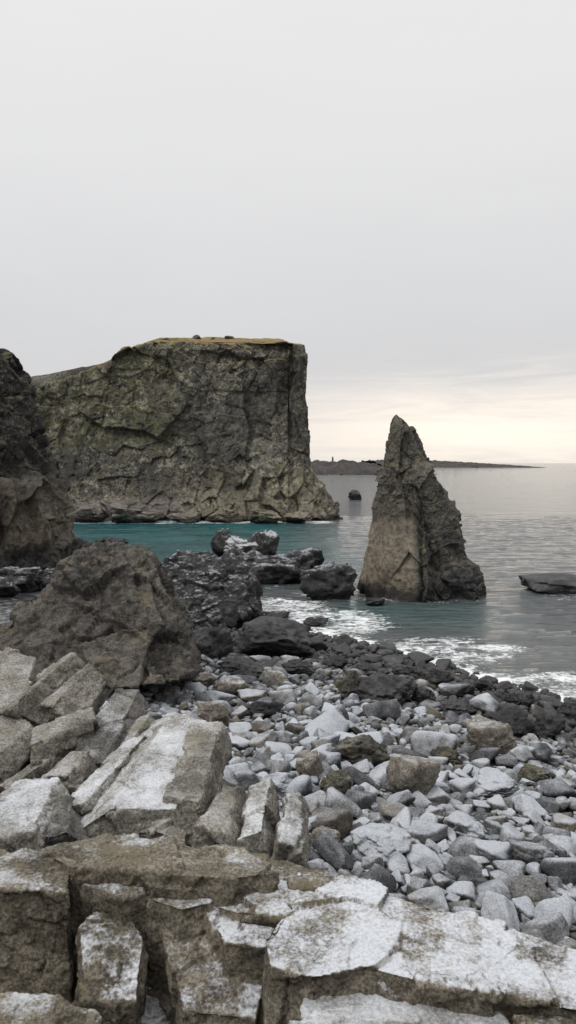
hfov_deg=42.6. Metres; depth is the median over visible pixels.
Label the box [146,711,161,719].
beach cobble
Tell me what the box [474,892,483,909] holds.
beach cobble
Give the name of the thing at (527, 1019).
basalt ledge
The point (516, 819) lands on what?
beach cobble
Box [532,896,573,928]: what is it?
beach cobble
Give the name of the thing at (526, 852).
boulder
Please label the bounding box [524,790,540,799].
beach cobble
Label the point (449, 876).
beach cobble
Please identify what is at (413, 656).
beach cobble
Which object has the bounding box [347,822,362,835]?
beach cobble
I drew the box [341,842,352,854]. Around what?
beach cobble
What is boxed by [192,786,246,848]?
basalt block
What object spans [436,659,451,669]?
beach cobble
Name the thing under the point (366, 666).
boulder
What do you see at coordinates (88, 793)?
basalt block
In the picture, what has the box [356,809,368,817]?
beach cobble
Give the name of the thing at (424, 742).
beach cobble
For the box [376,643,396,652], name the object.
beach cobble
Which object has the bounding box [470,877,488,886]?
beach cobble
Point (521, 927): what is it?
beach cobble
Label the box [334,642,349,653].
beach cobble
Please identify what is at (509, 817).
beach cobble
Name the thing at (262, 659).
beach cobble
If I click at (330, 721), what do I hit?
beach cobble
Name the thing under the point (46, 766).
basalt block
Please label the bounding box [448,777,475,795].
beach cobble
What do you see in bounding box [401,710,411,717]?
beach cobble
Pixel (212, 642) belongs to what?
boulder
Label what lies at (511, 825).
beach cobble
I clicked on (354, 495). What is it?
boulder
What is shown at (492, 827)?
beach cobble
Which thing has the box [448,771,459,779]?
beach cobble
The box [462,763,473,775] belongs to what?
beach cobble
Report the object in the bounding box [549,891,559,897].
beach cobble
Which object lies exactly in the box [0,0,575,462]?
sky
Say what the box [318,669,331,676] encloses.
beach cobble
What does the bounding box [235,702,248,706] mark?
beach cobble
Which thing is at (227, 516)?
boulder
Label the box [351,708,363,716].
beach cobble
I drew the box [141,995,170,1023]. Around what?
boulder
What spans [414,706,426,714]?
beach cobble
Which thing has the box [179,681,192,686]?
beach cobble
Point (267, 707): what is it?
boulder
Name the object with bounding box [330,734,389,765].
boulder
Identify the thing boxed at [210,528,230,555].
boulder
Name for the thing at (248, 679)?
beach cobble
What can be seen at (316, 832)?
boulder
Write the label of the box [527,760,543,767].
beach cobble
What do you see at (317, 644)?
beach cobble
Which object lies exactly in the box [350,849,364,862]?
beach cobble
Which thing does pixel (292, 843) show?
basalt block
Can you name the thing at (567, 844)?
beach cobble
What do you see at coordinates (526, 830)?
beach cobble
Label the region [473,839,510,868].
beach cobble
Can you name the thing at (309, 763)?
boulder
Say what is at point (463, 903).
beach cobble
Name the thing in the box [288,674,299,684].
beach cobble
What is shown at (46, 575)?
boulder
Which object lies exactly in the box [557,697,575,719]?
boulder
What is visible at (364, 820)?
beach cobble
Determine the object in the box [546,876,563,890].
beach cobble
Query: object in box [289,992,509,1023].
basalt ledge
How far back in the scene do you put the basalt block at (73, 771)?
7.76 m
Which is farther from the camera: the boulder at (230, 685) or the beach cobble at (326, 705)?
the boulder at (230, 685)
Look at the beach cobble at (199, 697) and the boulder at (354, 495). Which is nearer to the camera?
the beach cobble at (199, 697)
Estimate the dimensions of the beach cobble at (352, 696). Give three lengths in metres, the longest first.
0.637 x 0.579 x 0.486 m
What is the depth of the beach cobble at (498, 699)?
28.41 m
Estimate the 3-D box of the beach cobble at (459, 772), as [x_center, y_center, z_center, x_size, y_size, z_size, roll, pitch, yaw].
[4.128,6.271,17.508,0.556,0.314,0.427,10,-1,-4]
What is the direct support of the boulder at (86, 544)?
in the water
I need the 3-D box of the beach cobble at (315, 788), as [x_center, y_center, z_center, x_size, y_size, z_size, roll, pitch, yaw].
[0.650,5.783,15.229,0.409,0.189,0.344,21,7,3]
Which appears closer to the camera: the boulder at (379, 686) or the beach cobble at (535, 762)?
the beach cobble at (535, 762)
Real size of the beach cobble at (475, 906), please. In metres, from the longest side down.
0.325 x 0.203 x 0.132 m
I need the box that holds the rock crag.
[0,540,203,690]
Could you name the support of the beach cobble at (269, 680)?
on the ground
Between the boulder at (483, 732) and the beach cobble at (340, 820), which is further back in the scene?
the boulder at (483, 732)
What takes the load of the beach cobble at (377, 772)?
on the ground
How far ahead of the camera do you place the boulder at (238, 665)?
28.26 m
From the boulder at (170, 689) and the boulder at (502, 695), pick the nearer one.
the boulder at (170, 689)
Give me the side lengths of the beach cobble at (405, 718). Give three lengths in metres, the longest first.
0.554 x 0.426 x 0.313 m
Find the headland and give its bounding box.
[361,459,545,467]
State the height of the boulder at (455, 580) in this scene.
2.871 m
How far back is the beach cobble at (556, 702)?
28.68 m
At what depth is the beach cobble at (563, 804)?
15.97 m
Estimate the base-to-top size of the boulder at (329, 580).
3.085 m
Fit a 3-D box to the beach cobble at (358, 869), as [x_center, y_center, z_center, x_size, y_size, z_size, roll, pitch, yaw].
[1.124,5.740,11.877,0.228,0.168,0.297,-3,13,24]
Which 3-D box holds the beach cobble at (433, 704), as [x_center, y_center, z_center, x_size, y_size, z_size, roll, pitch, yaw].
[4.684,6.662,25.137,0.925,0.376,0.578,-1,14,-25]
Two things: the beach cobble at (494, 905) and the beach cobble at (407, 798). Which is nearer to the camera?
the beach cobble at (494, 905)
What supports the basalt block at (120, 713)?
on the rock bank
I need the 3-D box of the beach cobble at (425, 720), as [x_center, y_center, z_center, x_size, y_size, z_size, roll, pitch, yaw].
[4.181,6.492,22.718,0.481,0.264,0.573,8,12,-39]
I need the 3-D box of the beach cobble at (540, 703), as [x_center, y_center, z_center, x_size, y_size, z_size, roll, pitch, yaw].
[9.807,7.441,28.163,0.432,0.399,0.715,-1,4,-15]
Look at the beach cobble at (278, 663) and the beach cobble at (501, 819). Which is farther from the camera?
the beach cobble at (278, 663)
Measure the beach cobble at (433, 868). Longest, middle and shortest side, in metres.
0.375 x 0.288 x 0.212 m
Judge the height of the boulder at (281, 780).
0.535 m
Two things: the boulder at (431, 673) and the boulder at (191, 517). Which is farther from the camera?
the boulder at (191, 517)
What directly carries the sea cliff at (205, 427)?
in the water
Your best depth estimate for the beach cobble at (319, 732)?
19.42 m
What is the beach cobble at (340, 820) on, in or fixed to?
on the ground
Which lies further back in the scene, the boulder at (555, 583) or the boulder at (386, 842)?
the boulder at (555, 583)
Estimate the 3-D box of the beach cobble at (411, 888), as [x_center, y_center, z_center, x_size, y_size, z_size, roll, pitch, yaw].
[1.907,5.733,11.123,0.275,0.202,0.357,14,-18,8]
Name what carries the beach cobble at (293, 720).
on the ground
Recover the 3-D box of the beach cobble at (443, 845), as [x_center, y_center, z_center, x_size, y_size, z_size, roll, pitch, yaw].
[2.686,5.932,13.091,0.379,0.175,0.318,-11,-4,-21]
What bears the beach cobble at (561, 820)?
on the ground
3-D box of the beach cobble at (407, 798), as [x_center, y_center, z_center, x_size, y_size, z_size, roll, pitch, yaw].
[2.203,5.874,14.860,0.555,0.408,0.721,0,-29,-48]
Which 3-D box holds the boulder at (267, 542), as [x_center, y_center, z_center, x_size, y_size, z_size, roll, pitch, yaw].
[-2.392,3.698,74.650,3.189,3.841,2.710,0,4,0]
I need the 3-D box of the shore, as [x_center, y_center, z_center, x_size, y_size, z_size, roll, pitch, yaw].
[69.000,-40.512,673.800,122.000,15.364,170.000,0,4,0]
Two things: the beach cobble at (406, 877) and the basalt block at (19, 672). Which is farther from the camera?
the beach cobble at (406, 877)
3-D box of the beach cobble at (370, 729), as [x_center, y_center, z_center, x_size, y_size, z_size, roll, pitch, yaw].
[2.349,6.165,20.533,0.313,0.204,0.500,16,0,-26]
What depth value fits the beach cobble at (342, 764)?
17.16 m
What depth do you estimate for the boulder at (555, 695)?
30.06 m
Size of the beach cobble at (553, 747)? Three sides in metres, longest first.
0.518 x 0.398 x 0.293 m
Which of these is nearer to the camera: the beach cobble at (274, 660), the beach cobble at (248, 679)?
the beach cobble at (248, 679)
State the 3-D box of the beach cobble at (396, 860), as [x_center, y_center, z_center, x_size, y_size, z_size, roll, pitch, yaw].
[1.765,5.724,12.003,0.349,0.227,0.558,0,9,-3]
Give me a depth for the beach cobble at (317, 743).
18.49 m
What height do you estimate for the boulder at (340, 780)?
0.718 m
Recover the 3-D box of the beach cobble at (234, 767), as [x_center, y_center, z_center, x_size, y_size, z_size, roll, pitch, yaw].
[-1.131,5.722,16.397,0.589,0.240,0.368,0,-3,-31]
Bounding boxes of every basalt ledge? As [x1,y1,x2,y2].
[0,848,75,1001]
[0,992,104,1023]
[36,833,339,985]
[74,872,312,1023]
[258,874,575,1023]
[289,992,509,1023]
[512,1014,575,1023]
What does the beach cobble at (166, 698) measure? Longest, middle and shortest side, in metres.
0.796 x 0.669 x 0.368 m
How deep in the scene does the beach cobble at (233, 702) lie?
22.79 m
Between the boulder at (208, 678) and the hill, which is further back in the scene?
the hill
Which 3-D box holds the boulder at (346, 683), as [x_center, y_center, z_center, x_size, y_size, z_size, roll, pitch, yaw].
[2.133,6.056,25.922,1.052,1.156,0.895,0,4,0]
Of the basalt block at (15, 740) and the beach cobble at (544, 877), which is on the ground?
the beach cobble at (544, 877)
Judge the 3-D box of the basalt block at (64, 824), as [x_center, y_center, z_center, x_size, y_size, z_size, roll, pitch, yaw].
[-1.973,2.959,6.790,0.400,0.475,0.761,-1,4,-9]
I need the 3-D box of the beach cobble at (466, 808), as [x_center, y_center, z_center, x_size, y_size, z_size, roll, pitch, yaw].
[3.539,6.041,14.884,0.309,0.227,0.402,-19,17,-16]
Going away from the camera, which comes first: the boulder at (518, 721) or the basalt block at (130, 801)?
the basalt block at (130, 801)
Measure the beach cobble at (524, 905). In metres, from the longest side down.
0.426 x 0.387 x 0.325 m
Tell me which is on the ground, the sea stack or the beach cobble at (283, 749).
the beach cobble at (283, 749)
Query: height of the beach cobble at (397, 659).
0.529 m
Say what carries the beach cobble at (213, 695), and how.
on the ground
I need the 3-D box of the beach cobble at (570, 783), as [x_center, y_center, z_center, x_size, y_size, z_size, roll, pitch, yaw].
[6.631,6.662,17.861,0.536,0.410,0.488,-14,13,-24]
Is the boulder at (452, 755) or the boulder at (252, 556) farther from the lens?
the boulder at (252, 556)
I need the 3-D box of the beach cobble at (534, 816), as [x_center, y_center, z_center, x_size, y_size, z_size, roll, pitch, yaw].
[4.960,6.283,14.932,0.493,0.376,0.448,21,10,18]
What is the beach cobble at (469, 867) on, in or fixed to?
on the ground
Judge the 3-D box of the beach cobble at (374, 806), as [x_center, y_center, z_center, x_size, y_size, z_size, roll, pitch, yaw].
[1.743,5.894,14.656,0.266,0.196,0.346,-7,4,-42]
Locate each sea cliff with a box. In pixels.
[0,348,83,576]
[35,337,342,521]
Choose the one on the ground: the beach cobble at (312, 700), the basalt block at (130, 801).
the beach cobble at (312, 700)
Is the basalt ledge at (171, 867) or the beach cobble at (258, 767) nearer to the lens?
the basalt ledge at (171, 867)
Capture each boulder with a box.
[0,566,42,592]
[0,577,20,597]
[38,568,55,589]
[71,502,108,522]
[82,540,93,547]
[94,537,127,543]
[99,499,146,522]
[135,509,164,522]
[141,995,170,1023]
[160,685,180,694]
[161,548,263,628]
[166,511,200,522]
[192,624,234,659]
[192,671,216,685]
[196,701,231,726]
[205,509,243,522]
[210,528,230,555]
[211,676,245,695]
[217,656,263,676]
[223,535,258,552]
[232,550,268,563]
[233,616,313,657]
[246,697,283,717]
[247,508,281,523]
[249,547,314,584]
[250,530,279,555]
[259,772,295,796]
[263,611,289,617]
[265,669,288,685]
[281,659,314,675]
[282,511,312,522]
[295,750,323,776]
[299,561,357,599]
[303,617,328,626]
[307,548,323,568]
[311,825,340,847]
[320,769,351,794]
[322,655,348,667]
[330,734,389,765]
[334,670,360,696]
[348,490,361,499]
[350,671,417,702]
[350,822,411,862]
[356,662,378,671]
[365,597,385,605]
[386,754,440,794]
[391,664,417,676]
[409,686,436,705]
[413,663,454,685]
[429,745,462,764]
[439,566,480,592]
[440,699,476,715]
[447,815,488,839]
[461,684,475,694]
[464,714,516,754]
[472,677,493,692]
[473,767,518,797]
[483,707,531,736]
[492,690,507,700]
[507,839,554,864]
[508,691,535,706]
[517,763,550,781]
[518,573,575,594]
[529,713,565,739]
[546,692,560,699]
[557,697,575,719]
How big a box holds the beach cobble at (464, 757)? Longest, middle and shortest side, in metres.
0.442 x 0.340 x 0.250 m
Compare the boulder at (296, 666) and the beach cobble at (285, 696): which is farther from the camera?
the boulder at (296, 666)
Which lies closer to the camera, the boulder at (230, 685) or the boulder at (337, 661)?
the boulder at (230, 685)
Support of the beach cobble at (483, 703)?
on the ground
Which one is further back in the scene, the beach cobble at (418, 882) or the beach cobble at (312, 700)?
the beach cobble at (312, 700)
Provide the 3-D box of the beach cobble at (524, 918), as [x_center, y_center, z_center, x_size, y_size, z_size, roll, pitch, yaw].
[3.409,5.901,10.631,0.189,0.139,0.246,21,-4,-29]
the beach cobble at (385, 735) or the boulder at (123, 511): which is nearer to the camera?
the beach cobble at (385, 735)
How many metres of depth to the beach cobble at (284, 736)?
18.88 m
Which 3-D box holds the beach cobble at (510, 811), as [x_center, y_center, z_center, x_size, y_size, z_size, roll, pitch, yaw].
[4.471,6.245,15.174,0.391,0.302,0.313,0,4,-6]
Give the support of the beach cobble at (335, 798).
on the ground
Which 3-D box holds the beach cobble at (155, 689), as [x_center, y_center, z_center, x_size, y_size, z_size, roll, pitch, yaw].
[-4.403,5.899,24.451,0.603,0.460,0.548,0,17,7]
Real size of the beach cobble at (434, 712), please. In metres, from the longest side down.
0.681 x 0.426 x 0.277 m
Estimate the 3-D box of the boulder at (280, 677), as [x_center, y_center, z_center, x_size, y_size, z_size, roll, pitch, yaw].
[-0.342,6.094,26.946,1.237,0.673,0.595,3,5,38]
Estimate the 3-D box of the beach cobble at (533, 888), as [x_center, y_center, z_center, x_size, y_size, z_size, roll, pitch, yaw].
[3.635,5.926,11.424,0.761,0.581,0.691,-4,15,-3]
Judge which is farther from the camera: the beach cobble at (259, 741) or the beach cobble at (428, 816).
the beach cobble at (259, 741)
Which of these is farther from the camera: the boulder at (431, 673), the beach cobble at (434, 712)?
the boulder at (431, 673)
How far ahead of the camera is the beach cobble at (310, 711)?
22.23 m
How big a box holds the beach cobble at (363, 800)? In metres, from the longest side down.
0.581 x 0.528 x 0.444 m
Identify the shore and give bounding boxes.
[311,459,437,474]
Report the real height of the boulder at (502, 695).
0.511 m
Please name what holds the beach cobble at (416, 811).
on the ground
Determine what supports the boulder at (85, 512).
in the water
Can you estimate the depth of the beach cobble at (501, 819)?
14.47 m
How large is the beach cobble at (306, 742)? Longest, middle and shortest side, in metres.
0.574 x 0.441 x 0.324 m
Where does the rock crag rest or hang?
on the ground
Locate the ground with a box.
[0,594,575,1023]
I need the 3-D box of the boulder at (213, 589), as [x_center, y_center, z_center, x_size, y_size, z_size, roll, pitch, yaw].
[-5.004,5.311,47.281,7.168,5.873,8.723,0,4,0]
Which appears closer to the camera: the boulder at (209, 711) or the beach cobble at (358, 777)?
the beach cobble at (358, 777)
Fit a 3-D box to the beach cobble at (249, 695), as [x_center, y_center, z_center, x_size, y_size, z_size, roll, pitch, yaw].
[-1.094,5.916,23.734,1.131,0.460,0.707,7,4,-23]
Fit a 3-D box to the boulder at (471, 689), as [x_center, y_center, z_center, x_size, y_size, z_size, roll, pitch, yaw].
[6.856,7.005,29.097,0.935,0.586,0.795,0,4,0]
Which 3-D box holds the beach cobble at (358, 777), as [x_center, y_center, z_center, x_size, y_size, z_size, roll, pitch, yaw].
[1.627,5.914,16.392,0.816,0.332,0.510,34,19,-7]
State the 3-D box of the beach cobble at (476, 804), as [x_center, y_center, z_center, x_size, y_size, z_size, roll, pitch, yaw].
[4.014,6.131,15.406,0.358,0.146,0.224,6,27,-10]
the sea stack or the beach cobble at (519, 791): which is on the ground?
the beach cobble at (519, 791)
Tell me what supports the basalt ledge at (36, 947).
on the ground
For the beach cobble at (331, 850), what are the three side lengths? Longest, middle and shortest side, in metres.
0.764 x 0.477 x 0.311 m
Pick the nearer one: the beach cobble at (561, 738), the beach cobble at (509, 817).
the beach cobble at (509, 817)
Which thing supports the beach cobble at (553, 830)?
on the ground
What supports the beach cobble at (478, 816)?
on the ground
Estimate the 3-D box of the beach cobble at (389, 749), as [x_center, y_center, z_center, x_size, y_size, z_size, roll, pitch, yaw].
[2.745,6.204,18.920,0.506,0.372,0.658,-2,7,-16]
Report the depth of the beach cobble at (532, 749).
20.48 m
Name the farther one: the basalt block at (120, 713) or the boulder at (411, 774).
the boulder at (411, 774)
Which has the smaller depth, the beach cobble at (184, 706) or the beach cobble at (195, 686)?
the beach cobble at (184, 706)
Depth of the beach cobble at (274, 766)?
16.54 m
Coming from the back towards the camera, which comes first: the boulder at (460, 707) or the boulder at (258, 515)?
the boulder at (258, 515)
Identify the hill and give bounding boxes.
[31,365,95,388]
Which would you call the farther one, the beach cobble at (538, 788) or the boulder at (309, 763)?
the beach cobble at (538, 788)
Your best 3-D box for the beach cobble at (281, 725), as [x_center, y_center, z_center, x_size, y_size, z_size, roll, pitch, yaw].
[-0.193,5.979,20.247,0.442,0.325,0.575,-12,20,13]
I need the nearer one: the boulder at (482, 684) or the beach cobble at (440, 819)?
the beach cobble at (440, 819)
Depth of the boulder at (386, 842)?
12.41 m
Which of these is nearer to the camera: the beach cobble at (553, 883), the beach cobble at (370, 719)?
the beach cobble at (553, 883)
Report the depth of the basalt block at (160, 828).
6.69 m
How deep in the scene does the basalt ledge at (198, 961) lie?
4.93 m
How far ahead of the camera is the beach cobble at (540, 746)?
20.79 m
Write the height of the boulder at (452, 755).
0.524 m
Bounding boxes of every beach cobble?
[141,692,152,697]
[146,684,160,694]
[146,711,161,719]
[156,694,176,705]
[158,707,178,714]
[172,692,182,697]
[176,702,188,710]
[177,692,191,704]
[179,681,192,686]
[184,682,206,691]
[195,694,212,704]
[201,654,213,665]
[204,690,236,701]
[225,762,249,771]
[226,653,240,657]
[229,699,243,706]
[229,722,251,733]
[230,705,247,719]
[230,735,249,748]
[231,758,249,766]
[234,766,258,790]
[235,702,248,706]
[237,688,267,701]
[241,675,256,683]
[241,731,255,739]
[248,729,277,750]
[249,655,271,663]
[249,761,269,772]
[250,720,274,733]
[251,746,273,757]
[252,682,268,692]
[252,752,271,762]
[262,671,280,687]
[264,741,291,757]
[264,760,291,773]
[268,689,295,705]
[269,656,280,665]
[270,752,282,759]
[271,713,281,722]
[274,661,283,666]
[274,721,285,730]
[275,730,292,743]
[285,723,304,734]
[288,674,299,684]
[289,718,298,723]
[292,702,310,714]
[294,730,308,743]
[295,684,306,694]
[297,694,322,705]
[299,736,318,750]
[302,652,318,660]
[302,706,316,716]
[303,682,319,695]
[304,790,325,806]
[305,707,349,736]
[305,798,319,814]
[307,858,324,864]
[310,636,327,651]
[310,806,352,839]
[311,738,328,749]
[311,743,332,754]
[311,785,322,792]
[313,831,352,869]
[314,727,328,737]
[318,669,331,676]
[319,734,340,745]
[319,751,340,766]
[321,702,336,711]
[324,786,361,817]
[326,694,341,702]
[333,634,353,644]
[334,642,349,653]
[339,760,351,768]
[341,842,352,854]
[343,766,374,786]
[345,789,376,809]
[346,693,359,700]
[347,720,362,734]
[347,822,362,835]
[348,712,361,723]
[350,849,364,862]
[350,861,364,874]
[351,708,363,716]
[351,759,369,773]
[353,817,370,824]
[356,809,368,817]
[360,782,370,790]
[361,856,383,869]
[362,699,400,720]
[364,653,380,657]
[366,716,382,724]
[366,728,375,731]
[368,761,388,784]
[368,812,382,822]
[371,802,377,811]
[375,649,392,655]
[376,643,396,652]
[377,799,412,819]
[380,728,397,739]
[381,655,404,663]
[381,738,394,747]
[382,732,392,742]
[382,793,390,798]
[386,852,409,874]
[387,745,403,754]
[387,790,415,806]
[390,807,411,828]
[391,748,427,757]
[391,869,404,885]
[396,714,409,723]
[397,726,420,744]
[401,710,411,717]
[403,873,410,883]
[404,844,444,871]
[405,819,447,843]
[406,884,420,893]
[407,651,434,663]
[407,886,449,911]
[409,807,421,816]
[409,868,423,878]
[410,730,457,756]
[410,864,424,872]
[410,876,427,887]
[412,790,433,808]
[413,658,424,666]
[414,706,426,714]
[418,699,440,707]
[419,812,437,822]
[420,718,429,725]
[423,726,438,731]
[424,786,451,803]
[425,704,444,719]
[425,805,442,815]
[425,839,440,853]
[426,863,442,877]
[432,873,451,889]
[434,781,450,791]
[434,814,444,823]
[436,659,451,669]
[436,771,448,782]
[437,839,449,851]
[438,683,467,697]
[438,854,451,869]
[440,721,454,724]
[440,870,455,881]
[444,710,458,720]
[445,890,460,902]
[446,827,456,841]
[446,856,481,878]
[446,881,476,901]
[447,798,462,804]
[447,836,478,856]
[447,900,472,911]
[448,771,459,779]
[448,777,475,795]
[453,804,471,815]
[454,768,470,777]
[457,713,471,724]
[460,754,468,760]
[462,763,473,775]
[465,792,479,800]
[466,899,478,909]
[468,747,501,762]
[469,693,500,714]
[469,855,489,867]
[470,758,489,768]
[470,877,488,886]
[472,765,478,772]
[472,800,490,811]
[473,811,488,821]
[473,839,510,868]
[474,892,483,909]
[475,879,512,900]
[480,890,519,931]
[482,819,501,834]
[482,869,488,878]
[485,690,503,702]
[486,815,508,824]
[487,794,507,810]
[488,834,498,840]
[488,870,509,880]
[492,860,525,876]
[493,754,517,768]
[495,681,512,690]
[496,808,515,815]
[498,813,512,820]
[501,875,551,901]
[506,789,523,800]
[506,822,519,831]
[507,744,535,762]
[511,794,547,818]
[511,816,530,824]
[511,896,534,920]
[517,744,535,757]
[519,778,534,785]
[519,922,524,931]
[520,913,529,922]
[521,825,540,836]
[522,681,538,690]
[522,810,545,825]
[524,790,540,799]
[524,912,569,943]
[525,862,541,875]
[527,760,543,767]
[529,704,550,716]
[529,743,552,754]
[529,872,547,883]
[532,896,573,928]
[533,821,543,833]
[534,749,550,762]
[534,785,543,795]
[536,778,575,797]
[536,796,559,813]
[537,694,562,709]
[537,701,552,707]
[540,857,575,884]
[541,741,558,751]
[541,826,570,836]
[542,702,557,715]
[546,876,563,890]
[548,835,575,856]
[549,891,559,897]
[550,755,565,764]
[551,813,575,831]
[552,733,570,743]
[553,843,566,857]
[554,800,570,810]
[555,888,575,901]
[562,778,575,788]
[562,893,575,905]
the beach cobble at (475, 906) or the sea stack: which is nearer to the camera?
the beach cobble at (475, 906)
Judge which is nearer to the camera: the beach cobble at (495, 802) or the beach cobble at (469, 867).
the beach cobble at (469, 867)
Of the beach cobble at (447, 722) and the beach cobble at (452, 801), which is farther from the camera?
the beach cobble at (447, 722)
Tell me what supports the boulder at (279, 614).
in the water
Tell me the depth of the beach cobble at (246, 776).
15.12 m
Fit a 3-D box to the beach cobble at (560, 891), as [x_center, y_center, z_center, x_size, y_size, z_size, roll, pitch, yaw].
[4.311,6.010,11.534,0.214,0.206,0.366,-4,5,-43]
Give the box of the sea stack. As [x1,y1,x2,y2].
[357,414,486,602]
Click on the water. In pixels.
(515, 522)
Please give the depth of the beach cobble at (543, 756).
19.95 m
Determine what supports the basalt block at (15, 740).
on the rock bank
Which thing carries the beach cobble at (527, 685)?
on the ground
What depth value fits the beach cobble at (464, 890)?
11.26 m
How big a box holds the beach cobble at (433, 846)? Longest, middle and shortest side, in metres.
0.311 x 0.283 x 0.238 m
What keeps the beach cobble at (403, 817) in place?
on the ground
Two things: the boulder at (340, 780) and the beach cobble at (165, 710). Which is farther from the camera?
the beach cobble at (165, 710)
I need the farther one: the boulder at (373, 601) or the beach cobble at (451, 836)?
the boulder at (373, 601)
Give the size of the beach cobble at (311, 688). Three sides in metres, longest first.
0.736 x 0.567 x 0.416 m
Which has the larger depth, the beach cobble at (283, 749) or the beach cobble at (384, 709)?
the beach cobble at (384, 709)
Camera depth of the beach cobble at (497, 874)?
11.77 m
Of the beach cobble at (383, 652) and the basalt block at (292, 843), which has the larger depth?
the beach cobble at (383, 652)
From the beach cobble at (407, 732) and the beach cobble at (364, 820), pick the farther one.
the beach cobble at (407, 732)
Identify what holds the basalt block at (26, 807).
on the ground
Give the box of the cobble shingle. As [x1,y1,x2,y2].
[100,621,575,948]
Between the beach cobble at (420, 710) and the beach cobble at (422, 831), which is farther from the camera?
the beach cobble at (420, 710)
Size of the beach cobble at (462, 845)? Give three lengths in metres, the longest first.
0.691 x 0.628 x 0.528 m
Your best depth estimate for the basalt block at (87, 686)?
9.25 m
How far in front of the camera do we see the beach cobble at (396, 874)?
11.47 m
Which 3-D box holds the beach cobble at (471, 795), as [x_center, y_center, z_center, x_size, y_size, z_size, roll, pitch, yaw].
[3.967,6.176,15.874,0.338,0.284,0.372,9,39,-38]
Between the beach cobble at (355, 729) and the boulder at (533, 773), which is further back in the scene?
the beach cobble at (355, 729)
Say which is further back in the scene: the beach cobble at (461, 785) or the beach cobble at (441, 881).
the beach cobble at (461, 785)
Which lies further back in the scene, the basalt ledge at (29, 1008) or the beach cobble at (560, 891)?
the beach cobble at (560, 891)
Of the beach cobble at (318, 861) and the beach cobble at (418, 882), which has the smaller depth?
the beach cobble at (418, 882)
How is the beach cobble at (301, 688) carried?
on the ground
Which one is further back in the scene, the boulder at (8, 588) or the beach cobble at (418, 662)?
the boulder at (8, 588)
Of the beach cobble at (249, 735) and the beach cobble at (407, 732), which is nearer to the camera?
the beach cobble at (249, 735)
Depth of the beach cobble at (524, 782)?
17.52 m
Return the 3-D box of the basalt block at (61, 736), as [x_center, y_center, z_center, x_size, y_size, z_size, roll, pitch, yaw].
[-2.587,2.787,8.622,0.820,0.856,0.629,-2,4,-21]
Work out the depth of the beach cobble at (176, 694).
23.71 m
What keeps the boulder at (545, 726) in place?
on the ground
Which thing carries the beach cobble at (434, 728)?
on the ground
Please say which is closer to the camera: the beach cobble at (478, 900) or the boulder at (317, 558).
the beach cobble at (478, 900)
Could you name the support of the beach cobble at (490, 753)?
on the ground
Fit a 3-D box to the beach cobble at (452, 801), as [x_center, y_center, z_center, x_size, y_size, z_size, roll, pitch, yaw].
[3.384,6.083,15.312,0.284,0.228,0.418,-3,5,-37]
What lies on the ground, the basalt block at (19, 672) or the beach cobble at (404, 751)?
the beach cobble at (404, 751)
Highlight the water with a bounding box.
[18,463,575,701]
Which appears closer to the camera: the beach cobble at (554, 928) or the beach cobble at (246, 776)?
the beach cobble at (554, 928)
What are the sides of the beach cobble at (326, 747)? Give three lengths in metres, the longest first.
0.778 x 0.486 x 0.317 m
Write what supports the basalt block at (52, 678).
on the rock bank
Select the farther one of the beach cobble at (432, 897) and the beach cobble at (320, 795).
the beach cobble at (320, 795)
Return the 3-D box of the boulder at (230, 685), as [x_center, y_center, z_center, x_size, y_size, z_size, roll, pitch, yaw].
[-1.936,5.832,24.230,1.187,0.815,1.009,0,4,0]
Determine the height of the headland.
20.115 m
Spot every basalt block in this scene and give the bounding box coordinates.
[0,646,41,715]
[0,652,84,726]
[0,715,33,783]
[0,757,62,792]
[0,777,69,852]
[30,707,97,765]
[38,663,112,721]
[41,750,99,794]
[45,795,90,845]
[71,734,146,814]
[75,688,148,765]
[81,712,206,845]
[120,714,154,745]
[138,818,187,842]
[162,721,231,846]
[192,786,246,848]
[236,778,280,855]
[270,790,311,867]
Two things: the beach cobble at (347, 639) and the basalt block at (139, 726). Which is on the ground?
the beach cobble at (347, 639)
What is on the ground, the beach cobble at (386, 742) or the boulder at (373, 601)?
the beach cobble at (386, 742)
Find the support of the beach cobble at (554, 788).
on the ground
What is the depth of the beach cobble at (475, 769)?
18.12 m
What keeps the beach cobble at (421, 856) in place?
on the ground
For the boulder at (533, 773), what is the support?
on the ground
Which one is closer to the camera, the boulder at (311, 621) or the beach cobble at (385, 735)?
the beach cobble at (385, 735)
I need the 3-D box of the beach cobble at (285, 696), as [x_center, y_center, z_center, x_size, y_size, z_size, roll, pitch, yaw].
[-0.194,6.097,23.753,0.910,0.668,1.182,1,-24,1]
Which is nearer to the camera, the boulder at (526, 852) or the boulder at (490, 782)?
the boulder at (526, 852)
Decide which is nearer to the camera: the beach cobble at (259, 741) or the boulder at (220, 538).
the beach cobble at (259, 741)
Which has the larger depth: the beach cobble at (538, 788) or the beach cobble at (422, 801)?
the beach cobble at (538, 788)
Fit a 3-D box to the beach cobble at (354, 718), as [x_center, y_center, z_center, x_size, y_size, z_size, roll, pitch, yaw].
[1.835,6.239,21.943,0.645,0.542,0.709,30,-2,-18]
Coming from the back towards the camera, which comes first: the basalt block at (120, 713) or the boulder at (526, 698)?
the boulder at (526, 698)
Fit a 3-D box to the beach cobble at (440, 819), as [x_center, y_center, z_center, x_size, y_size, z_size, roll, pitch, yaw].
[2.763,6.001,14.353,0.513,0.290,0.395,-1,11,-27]
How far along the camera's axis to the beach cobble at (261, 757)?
17.10 m
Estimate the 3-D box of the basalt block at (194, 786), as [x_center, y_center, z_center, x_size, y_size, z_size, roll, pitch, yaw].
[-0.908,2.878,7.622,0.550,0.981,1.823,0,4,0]
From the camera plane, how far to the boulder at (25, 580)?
56.67 m
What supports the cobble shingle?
on the ground

